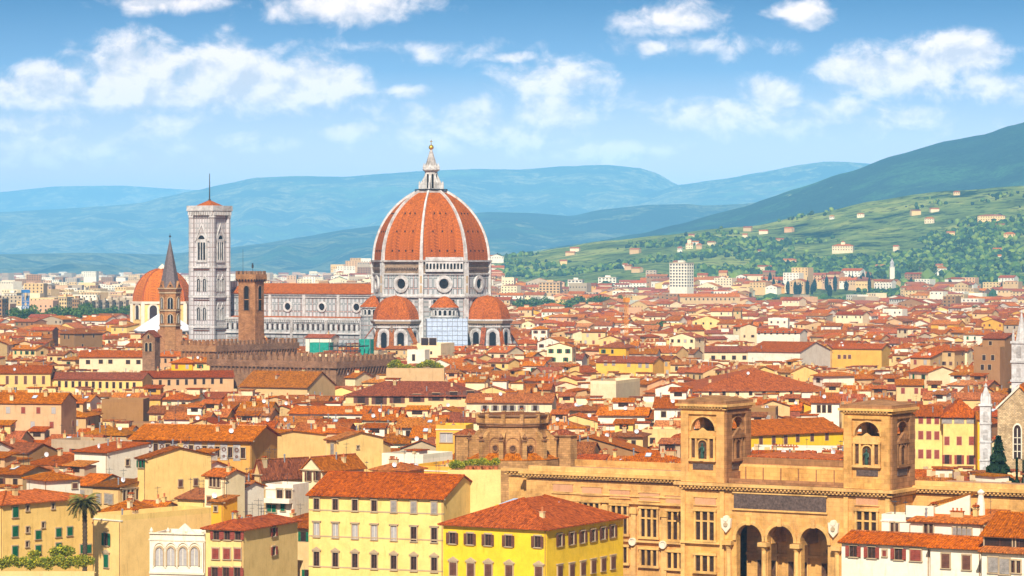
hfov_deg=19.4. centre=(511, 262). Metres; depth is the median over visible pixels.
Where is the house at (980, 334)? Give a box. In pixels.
[975,328,1003,344]
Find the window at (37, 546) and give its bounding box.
[34,544,41,553]
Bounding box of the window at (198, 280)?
[195,274,200,291]
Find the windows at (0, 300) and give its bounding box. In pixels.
[0,300,7,317]
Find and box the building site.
[329,342,368,353]
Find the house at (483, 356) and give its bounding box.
[464,348,491,360]
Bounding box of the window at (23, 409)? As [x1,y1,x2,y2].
[21,407,25,413]
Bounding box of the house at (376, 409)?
[365,399,391,413]
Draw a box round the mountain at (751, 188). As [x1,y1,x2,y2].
[625,162,868,206]
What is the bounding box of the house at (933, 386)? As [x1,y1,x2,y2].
[921,380,957,400]
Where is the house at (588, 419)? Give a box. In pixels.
[550,412,599,430]
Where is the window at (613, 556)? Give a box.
[609,554,616,569]
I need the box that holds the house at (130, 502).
[96,492,158,512]
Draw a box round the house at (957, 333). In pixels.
[950,327,976,338]
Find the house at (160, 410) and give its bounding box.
[147,397,186,420]
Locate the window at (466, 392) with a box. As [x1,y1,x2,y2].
[463,390,477,398]
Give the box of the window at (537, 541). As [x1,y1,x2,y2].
[531,534,543,548]
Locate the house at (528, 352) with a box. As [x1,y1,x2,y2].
[524,349,542,357]
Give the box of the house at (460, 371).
[445,365,465,375]
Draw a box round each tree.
[5,307,13,316]
[10,307,28,318]
[21,304,37,317]
[39,309,51,313]
[47,304,63,313]
[61,307,84,317]
[67,492,100,570]
[73,306,91,315]
[78,302,93,313]
[95,309,110,313]
[105,305,117,312]
[116,305,129,315]
[512,300,523,306]
[513,297,530,306]
[525,297,538,306]
[542,296,555,304]
[557,300,573,307]
[566,296,585,303]
[568,300,581,307]
[586,296,600,302]
[597,294,609,301]
[656,320,666,326]
[786,281,789,293]
[793,281,796,293]
[795,282,799,294]
[805,277,809,294]
[812,277,816,291]
[824,273,828,290]
[827,282,832,295]
[833,276,837,290]
[843,279,848,289]
[867,274,870,289]
[876,271,885,278]
[905,262,918,271]
[915,263,925,269]
[922,265,938,273]
[986,435,1013,482]
[1014,457,1020,482]
[1021,460,1023,482]
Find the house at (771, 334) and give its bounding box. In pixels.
[757,327,807,342]
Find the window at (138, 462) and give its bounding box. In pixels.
[136,460,141,468]
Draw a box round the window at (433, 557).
[429,552,438,572]
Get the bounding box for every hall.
[238,368,336,395]
[683,367,821,397]
[747,341,830,367]
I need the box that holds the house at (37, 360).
[17,357,46,363]
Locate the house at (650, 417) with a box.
[645,409,653,426]
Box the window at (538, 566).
[533,561,544,575]
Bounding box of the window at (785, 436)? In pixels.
[784,435,787,443]
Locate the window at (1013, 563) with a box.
[1009,559,1016,573]
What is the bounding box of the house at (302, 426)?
[294,417,357,430]
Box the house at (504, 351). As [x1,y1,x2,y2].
[487,344,524,357]
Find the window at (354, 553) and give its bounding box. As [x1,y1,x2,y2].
[350,549,359,568]
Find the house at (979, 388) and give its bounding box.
[959,383,993,391]
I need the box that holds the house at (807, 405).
[777,392,810,411]
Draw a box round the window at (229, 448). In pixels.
[227,446,233,457]
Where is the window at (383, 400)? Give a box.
[371,396,386,404]
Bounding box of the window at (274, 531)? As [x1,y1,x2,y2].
[271,526,277,537]
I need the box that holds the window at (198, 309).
[195,303,200,319]
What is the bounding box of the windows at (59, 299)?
[59,299,71,307]
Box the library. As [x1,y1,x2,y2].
[501,395,1023,575]
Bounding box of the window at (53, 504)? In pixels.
[50,502,55,509]
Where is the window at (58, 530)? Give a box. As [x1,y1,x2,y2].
[55,527,61,537]
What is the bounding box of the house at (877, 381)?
[871,372,905,384]
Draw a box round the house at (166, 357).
[160,349,180,370]
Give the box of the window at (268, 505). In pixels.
[266,503,271,512]
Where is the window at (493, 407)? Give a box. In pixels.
[491,405,498,410]
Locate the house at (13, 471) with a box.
[0,451,51,489]
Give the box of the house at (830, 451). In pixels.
[822,441,843,453]
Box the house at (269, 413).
[246,400,279,420]
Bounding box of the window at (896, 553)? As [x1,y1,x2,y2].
[890,547,905,560]
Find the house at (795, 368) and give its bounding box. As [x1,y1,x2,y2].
[777,357,818,381]
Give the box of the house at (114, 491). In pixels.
[89,468,138,508]
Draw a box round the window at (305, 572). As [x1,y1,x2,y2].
[302,569,308,575]
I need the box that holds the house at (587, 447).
[577,435,600,455]
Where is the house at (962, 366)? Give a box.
[955,362,973,369]
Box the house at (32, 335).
[26,330,42,338]
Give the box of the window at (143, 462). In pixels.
[140,460,144,468]
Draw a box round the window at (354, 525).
[350,522,359,539]
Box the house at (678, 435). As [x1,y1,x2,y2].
[671,426,694,437]
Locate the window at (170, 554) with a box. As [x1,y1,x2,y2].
[164,542,177,567]
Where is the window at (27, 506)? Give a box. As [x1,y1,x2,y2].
[25,504,29,511]
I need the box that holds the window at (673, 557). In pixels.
[664,550,680,570]
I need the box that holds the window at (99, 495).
[96,492,101,503]
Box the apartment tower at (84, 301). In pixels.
[80,297,87,304]
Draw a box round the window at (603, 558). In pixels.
[600,556,607,571]
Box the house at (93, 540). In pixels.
[92,515,93,570]
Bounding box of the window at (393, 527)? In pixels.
[389,524,398,541]
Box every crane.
[21,290,29,308]
[623,298,629,335]
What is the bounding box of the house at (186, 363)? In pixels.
[169,355,194,369]
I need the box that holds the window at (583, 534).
[579,529,587,543]
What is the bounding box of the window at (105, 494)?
[104,492,108,503]
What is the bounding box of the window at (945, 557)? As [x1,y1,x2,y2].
[940,552,950,568]
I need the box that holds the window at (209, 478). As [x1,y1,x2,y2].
[208,477,212,486]
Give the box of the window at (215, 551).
[211,547,219,559]
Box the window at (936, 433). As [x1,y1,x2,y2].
[934,431,939,439]
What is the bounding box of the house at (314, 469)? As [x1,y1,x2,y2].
[299,452,367,489]
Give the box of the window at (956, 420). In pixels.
[954,418,963,423]
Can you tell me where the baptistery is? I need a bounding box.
[134,314,188,334]
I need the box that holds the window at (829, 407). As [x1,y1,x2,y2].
[827,405,831,412]
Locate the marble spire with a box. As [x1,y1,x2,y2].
[1010,310,1023,390]
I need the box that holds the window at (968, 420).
[966,418,974,423]
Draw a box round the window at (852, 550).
[845,544,860,557]
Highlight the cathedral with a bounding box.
[225,140,518,347]
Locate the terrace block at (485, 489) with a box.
[448,470,500,512]
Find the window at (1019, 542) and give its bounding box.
[1012,538,1023,546]
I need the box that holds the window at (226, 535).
[221,531,232,540]
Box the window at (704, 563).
[692,552,716,574]
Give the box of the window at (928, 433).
[926,431,931,439]
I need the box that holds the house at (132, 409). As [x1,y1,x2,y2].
[102,396,149,424]
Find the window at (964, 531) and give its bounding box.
[962,527,966,534]
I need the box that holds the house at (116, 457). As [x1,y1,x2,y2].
[71,436,150,477]
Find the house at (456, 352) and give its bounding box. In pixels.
[453,344,477,355]
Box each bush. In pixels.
[27,550,41,557]
[47,546,61,555]
[54,544,73,556]
[61,547,75,556]
[386,362,394,367]
[390,359,400,366]
[424,359,432,366]
[433,362,440,367]
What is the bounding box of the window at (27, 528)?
[25,526,29,532]
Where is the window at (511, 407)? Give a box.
[509,405,515,410]
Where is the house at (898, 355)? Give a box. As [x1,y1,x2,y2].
[893,350,917,365]
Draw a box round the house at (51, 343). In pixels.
[13,337,53,346]
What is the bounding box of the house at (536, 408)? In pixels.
[503,405,551,423]
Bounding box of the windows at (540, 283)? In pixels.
[540,283,561,294]
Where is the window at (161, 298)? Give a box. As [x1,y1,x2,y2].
[160,297,163,308]
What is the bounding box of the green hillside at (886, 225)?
[491,186,1023,299]
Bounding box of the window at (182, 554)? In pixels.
[176,542,189,567]
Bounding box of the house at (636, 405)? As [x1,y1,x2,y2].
[591,402,644,416]
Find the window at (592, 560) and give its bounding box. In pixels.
[590,558,596,573]
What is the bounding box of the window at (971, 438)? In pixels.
[969,436,973,444]
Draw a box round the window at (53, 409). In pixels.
[51,407,55,413]
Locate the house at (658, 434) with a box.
[642,424,680,445]
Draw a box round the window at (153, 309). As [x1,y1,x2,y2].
[148,304,158,319]
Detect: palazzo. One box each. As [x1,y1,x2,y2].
[0,361,55,389]
[51,368,152,391]
[58,328,101,347]
[78,346,141,371]
[127,419,281,472]
[140,366,234,391]
[149,523,205,575]
[305,462,472,575]
[343,379,481,408]
[437,494,628,575]
[732,416,843,448]
[913,398,943,468]
[940,390,975,468]
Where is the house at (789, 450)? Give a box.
[765,441,803,452]
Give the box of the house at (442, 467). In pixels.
[413,460,453,473]
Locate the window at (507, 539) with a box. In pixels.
[502,534,513,547]
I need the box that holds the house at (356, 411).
[287,404,372,418]
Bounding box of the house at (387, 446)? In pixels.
[357,428,393,452]
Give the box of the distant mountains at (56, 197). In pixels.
[0,186,195,211]
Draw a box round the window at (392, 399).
[389,396,404,402]
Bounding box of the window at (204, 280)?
[201,274,207,291]
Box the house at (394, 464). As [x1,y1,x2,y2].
[368,451,427,472]
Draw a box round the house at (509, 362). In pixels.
[487,354,520,369]
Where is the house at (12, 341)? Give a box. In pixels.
[0,335,20,346]
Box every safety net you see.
[309,339,332,352]
[359,336,373,354]
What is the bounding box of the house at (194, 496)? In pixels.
[174,479,204,506]
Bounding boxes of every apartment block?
[0,295,8,317]
[3,291,21,295]
[58,294,72,309]
[71,296,82,309]
[110,293,125,296]
[347,281,367,283]
[539,280,561,294]
[567,278,584,286]
[598,275,617,285]
[678,294,739,304]
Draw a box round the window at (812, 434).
[810,433,813,440]
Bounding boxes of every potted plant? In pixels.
[448,460,457,469]
[458,461,464,469]
[467,459,473,469]
[474,459,482,469]
[480,457,486,469]
[484,460,490,469]
[491,458,500,469]
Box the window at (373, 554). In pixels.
[369,549,378,569]
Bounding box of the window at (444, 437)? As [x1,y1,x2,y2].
[439,432,453,442]
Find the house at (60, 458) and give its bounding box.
[30,447,73,471]
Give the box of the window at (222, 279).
[220,274,224,291]
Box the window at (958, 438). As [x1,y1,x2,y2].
[956,436,961,444]
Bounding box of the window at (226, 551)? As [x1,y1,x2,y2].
[222,547,231,559]
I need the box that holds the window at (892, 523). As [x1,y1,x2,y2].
[889,521,895,530]
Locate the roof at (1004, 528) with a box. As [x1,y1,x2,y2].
[979,511,1023,546]
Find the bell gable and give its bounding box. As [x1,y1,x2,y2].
[140,330,161,370]
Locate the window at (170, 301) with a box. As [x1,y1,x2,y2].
[167,297,173,308]
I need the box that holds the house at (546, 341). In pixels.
[537,334,574,351]
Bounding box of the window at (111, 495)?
[108,493,113,504]
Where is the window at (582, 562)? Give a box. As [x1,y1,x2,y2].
[580,559,586,575]
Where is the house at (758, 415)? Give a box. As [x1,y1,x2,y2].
[751,412,767,419]
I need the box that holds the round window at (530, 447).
[526,437,535,452]
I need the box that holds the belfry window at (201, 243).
[194,223,208,261]
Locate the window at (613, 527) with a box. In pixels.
[609,524,616,537]
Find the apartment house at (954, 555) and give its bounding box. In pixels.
[926,534,982,575]
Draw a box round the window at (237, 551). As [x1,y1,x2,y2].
[233,547,242,559]
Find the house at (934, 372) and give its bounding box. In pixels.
[906,362,957,387]
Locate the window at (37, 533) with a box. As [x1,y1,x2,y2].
[34,529,41,539]
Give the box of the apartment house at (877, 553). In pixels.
[837,529,939,575]
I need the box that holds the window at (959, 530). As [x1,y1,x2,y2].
[957,526,962,534]
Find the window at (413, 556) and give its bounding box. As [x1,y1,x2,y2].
[409,551,418,571]
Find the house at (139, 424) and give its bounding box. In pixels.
[115,414,163,427]
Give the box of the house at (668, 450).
[619,438,680,462]
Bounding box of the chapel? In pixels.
[130,264,188,325]
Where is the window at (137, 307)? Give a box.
[134,304,139,319]
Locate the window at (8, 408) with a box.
[6,406,10,413]
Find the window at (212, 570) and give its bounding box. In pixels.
[208,566,220,575]
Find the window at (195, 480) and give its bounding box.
[193,478,198,485]
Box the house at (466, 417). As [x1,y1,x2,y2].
[449,409,488,430]
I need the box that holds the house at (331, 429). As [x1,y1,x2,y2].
[306,415,353,437]
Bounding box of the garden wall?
[0,571,96,575]
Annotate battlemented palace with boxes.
[178,338,298,358]
[207,352,394,390]
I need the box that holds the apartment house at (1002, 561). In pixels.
[977,546,1023,575]
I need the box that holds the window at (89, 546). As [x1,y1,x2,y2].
[87,543,91,553]
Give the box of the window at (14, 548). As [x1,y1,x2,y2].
[11,545,18,556]
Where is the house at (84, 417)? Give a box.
[76,399,101,431]
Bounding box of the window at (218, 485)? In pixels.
[216,477,220,487]
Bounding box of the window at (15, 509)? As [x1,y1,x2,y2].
[11,505,18,517]
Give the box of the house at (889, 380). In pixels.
[881,375,899,395]
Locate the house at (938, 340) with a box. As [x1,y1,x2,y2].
[922,338,952,344]
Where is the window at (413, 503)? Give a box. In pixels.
[409,499,417,513]
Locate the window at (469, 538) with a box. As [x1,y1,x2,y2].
[463,532,475,545]
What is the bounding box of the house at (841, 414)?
[840,396,856,427]
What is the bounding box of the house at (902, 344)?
[893,339,928,347]
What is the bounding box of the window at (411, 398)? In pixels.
[409,394,423,401]
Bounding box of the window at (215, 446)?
[214,445,220,457]
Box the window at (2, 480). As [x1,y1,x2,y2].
[0,477,4,483]
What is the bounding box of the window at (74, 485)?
[71,482,77,488]
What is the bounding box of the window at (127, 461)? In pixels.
[125,458,129,465]
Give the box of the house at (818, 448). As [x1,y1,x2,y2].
[752,439,836,452]
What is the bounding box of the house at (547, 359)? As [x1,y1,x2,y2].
[527,356,551,361]
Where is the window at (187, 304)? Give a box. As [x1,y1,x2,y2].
[187,304,188,318]
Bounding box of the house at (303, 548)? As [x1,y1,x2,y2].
[289,508,308,575]
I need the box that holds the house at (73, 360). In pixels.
[60,352,78,365]
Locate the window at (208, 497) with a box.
[206,495,211,504]
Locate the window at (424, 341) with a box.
[421,338,428,344]
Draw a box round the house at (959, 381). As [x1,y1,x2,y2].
[946,372,983,391]
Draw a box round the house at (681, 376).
[664,374,695,382]
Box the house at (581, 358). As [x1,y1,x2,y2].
[576,350,588,364]
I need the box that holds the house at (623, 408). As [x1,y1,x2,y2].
[596,398,651,428]
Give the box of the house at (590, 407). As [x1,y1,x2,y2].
[564,397,604,414]
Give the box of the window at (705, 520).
[692,508,716,542]
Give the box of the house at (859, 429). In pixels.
[843,426,861,444]
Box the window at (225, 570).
[219,566,231,575]
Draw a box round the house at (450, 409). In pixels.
[433,403,465,412]
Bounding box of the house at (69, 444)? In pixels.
[51,435,131,451]
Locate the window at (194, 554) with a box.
[188,541,201,567]
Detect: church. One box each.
[453,411,578,502]
[979,383,1023,470]
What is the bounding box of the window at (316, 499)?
[312,496,319,510]
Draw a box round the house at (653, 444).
[648,440,657,449]
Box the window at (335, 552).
[330,547,339,567]
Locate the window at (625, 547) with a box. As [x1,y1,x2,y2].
[623,544,629,565]
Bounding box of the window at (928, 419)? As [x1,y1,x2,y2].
[926,417,930,423]
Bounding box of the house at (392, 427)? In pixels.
[360,414,395,432]
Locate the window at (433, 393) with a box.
[428,392,443,400]
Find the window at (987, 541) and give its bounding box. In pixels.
[983,537,1015,546]
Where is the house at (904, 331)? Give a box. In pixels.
[897,322,920,337]
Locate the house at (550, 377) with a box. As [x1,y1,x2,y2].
[538,370,579,384]
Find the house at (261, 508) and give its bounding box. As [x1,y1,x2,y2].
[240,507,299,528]
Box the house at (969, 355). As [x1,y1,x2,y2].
[953,344,973,364]
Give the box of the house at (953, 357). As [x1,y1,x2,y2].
[922,341,965,368]
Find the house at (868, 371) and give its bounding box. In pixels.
[853,365,878,374]
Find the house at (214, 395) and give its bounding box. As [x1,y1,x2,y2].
[203,391,228,398]
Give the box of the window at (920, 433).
[918,431,923,439]
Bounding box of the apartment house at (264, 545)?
[200,499,302,575]
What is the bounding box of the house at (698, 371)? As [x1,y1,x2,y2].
[684,361,719,379]
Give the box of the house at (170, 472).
[134,437,214,503]
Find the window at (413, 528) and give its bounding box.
[409,525,418,541]
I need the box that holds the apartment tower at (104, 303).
[101,298,108,308]
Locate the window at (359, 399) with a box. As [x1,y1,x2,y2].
[353,396,368,404]
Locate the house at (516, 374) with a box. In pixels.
[500,368,531,382]
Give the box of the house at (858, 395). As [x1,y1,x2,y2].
[834,388,865,400]
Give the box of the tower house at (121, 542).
[93,500,210,575]
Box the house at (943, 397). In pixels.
[927,390,954,408]
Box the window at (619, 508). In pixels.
[609,503,629,536]
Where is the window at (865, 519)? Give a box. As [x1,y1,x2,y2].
[854,508,879,530]
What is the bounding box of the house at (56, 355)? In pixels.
[46,347,74,363]
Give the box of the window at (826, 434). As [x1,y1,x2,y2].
[825,433,828,440]
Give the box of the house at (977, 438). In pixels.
[974,403,979,469]
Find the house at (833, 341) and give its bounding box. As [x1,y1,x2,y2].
[822,337,861,344]
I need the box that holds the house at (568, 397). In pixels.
[557,392,576,402]
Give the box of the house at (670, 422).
[653,410,699,429]
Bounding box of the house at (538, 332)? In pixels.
[531,324,550,340]
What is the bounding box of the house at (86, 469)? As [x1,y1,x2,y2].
[62,460,120,494]
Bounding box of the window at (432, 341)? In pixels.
[429,338,436,344]
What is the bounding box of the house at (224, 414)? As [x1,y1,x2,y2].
[200,399,235,421]
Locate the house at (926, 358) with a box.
[909,347,943,368]
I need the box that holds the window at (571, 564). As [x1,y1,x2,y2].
[568,561,575,575]
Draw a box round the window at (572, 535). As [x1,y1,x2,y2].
[568,531,576,545]
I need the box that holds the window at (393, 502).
[389,499,398,512]
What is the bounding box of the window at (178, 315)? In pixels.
[176,313,179,322]
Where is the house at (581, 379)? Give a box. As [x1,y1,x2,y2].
[563,371,586,381]
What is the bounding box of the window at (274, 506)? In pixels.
[272,504,276,512]
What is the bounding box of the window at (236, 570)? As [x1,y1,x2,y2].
[230,566,243,575]
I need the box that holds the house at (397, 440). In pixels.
[363,423,410,447]
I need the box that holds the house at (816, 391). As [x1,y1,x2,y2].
[813,383,840,394]
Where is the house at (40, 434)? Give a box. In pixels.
[27,426,51,442]
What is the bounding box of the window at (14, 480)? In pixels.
[12,478,17,484]
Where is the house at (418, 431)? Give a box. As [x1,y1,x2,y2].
[409,417,442,442]
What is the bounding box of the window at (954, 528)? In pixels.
[952,526,957,534]
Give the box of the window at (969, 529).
[966,527,972,535]
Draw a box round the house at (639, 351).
[628,346,661,356]
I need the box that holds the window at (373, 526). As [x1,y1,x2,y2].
[369,523,378,540]
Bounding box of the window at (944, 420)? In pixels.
[942,418,951,423]
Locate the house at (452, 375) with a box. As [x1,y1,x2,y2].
[444,370,465,383]
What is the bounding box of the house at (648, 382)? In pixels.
[640,372,671,395]
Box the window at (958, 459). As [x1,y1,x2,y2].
[954,455,963,464]
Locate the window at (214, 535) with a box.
[210,530,221,540]
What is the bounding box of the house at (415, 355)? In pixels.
[407,348,429,363]
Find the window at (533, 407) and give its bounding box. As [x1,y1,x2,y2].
[531,405,538,410]
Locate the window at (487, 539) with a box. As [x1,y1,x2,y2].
[481,533,493,546]
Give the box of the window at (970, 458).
[967,455,974,464]
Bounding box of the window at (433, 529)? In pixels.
[429,526,438,542]
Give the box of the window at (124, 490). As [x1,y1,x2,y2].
[122,488,126,500]
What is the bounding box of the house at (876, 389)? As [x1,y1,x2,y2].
[868,385,895,400]
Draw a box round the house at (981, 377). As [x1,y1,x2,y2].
[970,373,1000,387]
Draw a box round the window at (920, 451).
[918,449,923,458]
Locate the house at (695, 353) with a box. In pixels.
[687,347,702,359]
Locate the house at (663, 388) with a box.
[653,377,693,395]
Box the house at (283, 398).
[259,393,301,404]
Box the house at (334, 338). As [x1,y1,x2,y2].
[304,329,339,352]
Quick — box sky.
[0,0,1023,191]
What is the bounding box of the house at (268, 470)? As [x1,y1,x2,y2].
[251,448,308,514]
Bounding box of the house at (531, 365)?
[522,357,548,371]
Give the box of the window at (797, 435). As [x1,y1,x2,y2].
[796,434,799,441]
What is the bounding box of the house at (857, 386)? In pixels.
[843,378,873,390]
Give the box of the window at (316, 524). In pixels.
[311,520,320,537]
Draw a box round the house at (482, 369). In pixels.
[467,362,500,373]
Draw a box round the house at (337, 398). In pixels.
[321,393,345,401]
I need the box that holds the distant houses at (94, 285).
[0,254,1023,315]
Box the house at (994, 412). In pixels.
[973,400,997,418]
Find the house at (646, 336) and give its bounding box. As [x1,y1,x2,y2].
[638,329,661,341]
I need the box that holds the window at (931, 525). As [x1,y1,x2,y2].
[929,522,933,532]
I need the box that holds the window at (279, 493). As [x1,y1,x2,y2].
[276,488,283,498]
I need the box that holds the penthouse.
[906,489,1010,535]
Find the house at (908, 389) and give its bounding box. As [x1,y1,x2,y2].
[894,374,923,400]
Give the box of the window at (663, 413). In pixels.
[661,411,666,417]
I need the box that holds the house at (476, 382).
[464,371,490,389]
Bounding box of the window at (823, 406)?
[822,405,825,412]
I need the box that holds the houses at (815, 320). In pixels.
[0,297,1023,347]
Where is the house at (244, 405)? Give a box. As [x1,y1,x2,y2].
[236,397,279,415]
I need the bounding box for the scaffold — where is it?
[426,317,467,345]
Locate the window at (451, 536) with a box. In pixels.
[446,531,457,544]
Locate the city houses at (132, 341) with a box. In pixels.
[0,331,1023,490]
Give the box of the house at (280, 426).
[274,417,295,429]
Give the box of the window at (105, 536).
[101,532,109,546]
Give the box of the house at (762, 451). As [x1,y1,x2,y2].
[751,444,776,453]
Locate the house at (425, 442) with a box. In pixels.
[396,432,435,450]
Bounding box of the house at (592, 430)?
[581,421,627,441]
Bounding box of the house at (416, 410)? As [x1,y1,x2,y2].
[401,405,449,418]
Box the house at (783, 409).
[753,393,792,415]
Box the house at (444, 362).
[436,355,470,366]
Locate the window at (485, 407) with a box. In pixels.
[481,405,488,410]
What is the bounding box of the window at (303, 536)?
[298,531,308,541]
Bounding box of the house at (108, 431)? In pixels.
[84,420,134,438]
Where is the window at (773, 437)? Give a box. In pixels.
[772,436,775,444]
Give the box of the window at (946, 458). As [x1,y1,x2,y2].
[942,454,951,463]
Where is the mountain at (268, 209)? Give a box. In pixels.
[0,165,677,253]
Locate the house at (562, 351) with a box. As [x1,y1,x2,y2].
[545,339,576,361]
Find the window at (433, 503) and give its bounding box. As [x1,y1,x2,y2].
[429,500,438,514]
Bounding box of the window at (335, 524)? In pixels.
[330,521,339,538]
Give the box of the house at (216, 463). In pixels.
[197,447,234,467]
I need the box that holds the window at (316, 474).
[313,469,319,480]
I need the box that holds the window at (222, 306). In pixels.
[221,303,224,319]
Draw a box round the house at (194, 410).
[162,403,217,423]
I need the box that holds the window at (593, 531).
[590,528,597,541]
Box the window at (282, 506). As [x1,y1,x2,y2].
[280,503,285,511]
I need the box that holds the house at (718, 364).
[687,358,727,368]
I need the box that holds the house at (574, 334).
[564,327,581,339]
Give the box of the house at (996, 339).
[981,333,1011,387]
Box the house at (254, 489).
[245,467,267,517]
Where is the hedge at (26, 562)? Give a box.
[0,554,94,570]
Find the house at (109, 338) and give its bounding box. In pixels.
[104,333,121,344]
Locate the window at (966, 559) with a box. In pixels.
[961,554,971,570]
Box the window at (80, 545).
[79,544,82,553]
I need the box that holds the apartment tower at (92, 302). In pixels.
[88,298,94,307]
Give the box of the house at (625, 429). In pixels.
[610,419,651,447]
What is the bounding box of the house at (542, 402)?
[465,385,557,412]
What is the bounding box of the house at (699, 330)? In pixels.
[676,324,705,335]
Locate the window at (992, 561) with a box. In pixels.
[987,555,998,573]
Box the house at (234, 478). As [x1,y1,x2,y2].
[201,456,248,517]
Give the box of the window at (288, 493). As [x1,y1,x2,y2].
[284,488,292,498]
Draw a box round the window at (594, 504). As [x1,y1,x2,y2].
[582,502,600,508]
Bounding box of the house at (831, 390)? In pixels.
[818,382,856,394]
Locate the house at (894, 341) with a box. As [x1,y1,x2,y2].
[888,335,931,346]
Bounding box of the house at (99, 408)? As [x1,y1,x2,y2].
[93,403,101,421]
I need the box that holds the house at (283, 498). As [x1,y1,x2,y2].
[264,472,308,516]
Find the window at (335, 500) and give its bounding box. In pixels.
[330,497,339,510]
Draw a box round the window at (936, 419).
[934,417,938,423]
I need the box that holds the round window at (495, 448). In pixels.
[489,437,498,452]
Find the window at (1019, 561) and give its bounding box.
[1016,559,1021,573]
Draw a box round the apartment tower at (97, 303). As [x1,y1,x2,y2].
[94,297,101,307]
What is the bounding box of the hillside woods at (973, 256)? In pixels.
[496,190,1023,299]
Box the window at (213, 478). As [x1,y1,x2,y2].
[212,477,215,487]
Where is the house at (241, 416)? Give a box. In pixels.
[228,411,282,428]
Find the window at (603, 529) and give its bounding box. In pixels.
[600,526,607,539]
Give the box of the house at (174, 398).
[161,389,200,404]
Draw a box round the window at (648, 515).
[638,506,659,539]
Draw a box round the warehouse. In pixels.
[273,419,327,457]
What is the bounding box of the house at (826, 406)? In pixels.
[810,386,841,426]
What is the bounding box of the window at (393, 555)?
[389,550,398,570]
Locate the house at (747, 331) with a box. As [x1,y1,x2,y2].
[732,322,757,344]
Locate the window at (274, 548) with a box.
[271,545,277,555]
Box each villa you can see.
[686,239,692,248]
[696,243,701,248]
[832,241,853,253]
[857,213,864,217]
[924,217,934,223]
[936,266,946,274]
[978,214,1005,221]
[1004,232,1014,237]
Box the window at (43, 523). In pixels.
[40,521,45,528]
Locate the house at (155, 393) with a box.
[138,384,165,405]
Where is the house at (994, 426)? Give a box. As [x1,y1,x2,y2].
[992,418,997,440]
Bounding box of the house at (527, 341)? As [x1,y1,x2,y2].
[518,336,537,345]
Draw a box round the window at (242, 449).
[240,447,245,458]
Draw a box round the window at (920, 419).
[918,417,922,423]
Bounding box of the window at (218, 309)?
[216,303,220,319]
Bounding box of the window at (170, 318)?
[167,314,173,322]
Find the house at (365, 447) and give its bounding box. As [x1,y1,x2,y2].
[323,425,386,471]
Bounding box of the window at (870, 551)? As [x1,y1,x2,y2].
[864,545,878,558]
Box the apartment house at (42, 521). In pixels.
[0,481,97,570]
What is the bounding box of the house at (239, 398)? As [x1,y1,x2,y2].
[226,390,252,400]
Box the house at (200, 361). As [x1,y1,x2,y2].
[192,354,218,369]
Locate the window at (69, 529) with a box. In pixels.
[66,526,72,536]
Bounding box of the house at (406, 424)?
[395,410,449,436]
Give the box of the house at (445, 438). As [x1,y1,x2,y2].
[435,421,473,453]
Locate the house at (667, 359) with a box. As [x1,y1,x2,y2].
[661,352,680,373]
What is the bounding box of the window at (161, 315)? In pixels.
[160,314,163,322]
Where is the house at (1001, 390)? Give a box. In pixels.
[990,383,1011,393]
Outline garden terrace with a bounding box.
[386,367,444,380]
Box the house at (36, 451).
[1,436,57,460]
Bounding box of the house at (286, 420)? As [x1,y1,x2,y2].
[272,407,323,424]
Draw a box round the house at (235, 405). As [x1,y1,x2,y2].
[185,401,241,410]
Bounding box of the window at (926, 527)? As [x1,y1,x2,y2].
[923,522,929,532]
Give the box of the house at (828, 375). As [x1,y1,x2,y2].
[810,365,857,385]
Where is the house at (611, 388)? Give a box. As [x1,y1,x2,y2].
[590,378,639,399]
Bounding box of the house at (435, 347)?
[417,338,453,357]
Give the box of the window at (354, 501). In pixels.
[351,498,359,511]
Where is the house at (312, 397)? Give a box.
[289,392,333,400]
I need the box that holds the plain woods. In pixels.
[81,266,999,306]
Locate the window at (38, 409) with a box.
[36,407,40,413]
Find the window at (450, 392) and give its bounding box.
[446,391,460,399]
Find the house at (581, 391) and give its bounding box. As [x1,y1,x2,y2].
[556,387,588,399]
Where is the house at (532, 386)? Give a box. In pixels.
[503,378,538,391]
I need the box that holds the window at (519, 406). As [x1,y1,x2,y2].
[518,405,525,410]
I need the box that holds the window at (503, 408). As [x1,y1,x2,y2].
[501,405,508,410]
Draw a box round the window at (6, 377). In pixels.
[5,376,8,383]
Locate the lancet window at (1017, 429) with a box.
[1013,423,1021,458]
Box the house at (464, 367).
[445,361,479,373]
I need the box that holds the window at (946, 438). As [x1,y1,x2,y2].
[944,436,949,444]
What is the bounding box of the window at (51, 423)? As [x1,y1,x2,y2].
[49,421,53,428]
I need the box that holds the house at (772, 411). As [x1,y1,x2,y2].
[749,403,777,418]
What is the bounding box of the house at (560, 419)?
[547,409,589,428]
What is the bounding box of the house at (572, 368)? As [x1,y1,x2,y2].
[557,363,586,375]
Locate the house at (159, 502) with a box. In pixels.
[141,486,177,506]
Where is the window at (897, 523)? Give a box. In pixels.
[895,522,899,531]
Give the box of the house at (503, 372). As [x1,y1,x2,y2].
[489,367,531,376]
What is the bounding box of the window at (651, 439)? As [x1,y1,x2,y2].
[649,437,655,443]
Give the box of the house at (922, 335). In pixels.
[907,331,930,337]
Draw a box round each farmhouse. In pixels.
[559,260,566,264]
[565,251,575,255]
[570,247,580,251]
[624,265,632,269]
[630,248,640,253]
[631,267,642,272]
[707,241,715,244]
[743,226,752,230]
[757,265,768,270]
[759,230,768,233]
[784,227,793,232]
[893,245,898,250]
[910,210,920,215]
[929,208,938,212]
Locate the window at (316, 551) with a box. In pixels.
[312,547,320,566]
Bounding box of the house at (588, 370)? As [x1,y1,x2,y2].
[566,358,597,377]
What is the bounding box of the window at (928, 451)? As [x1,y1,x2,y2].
[926,449,931,458]
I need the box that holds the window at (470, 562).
[465,557,476,575]
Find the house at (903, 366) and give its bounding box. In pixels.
[893,362,909,369]
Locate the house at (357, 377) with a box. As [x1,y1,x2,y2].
[344,369,373,385]

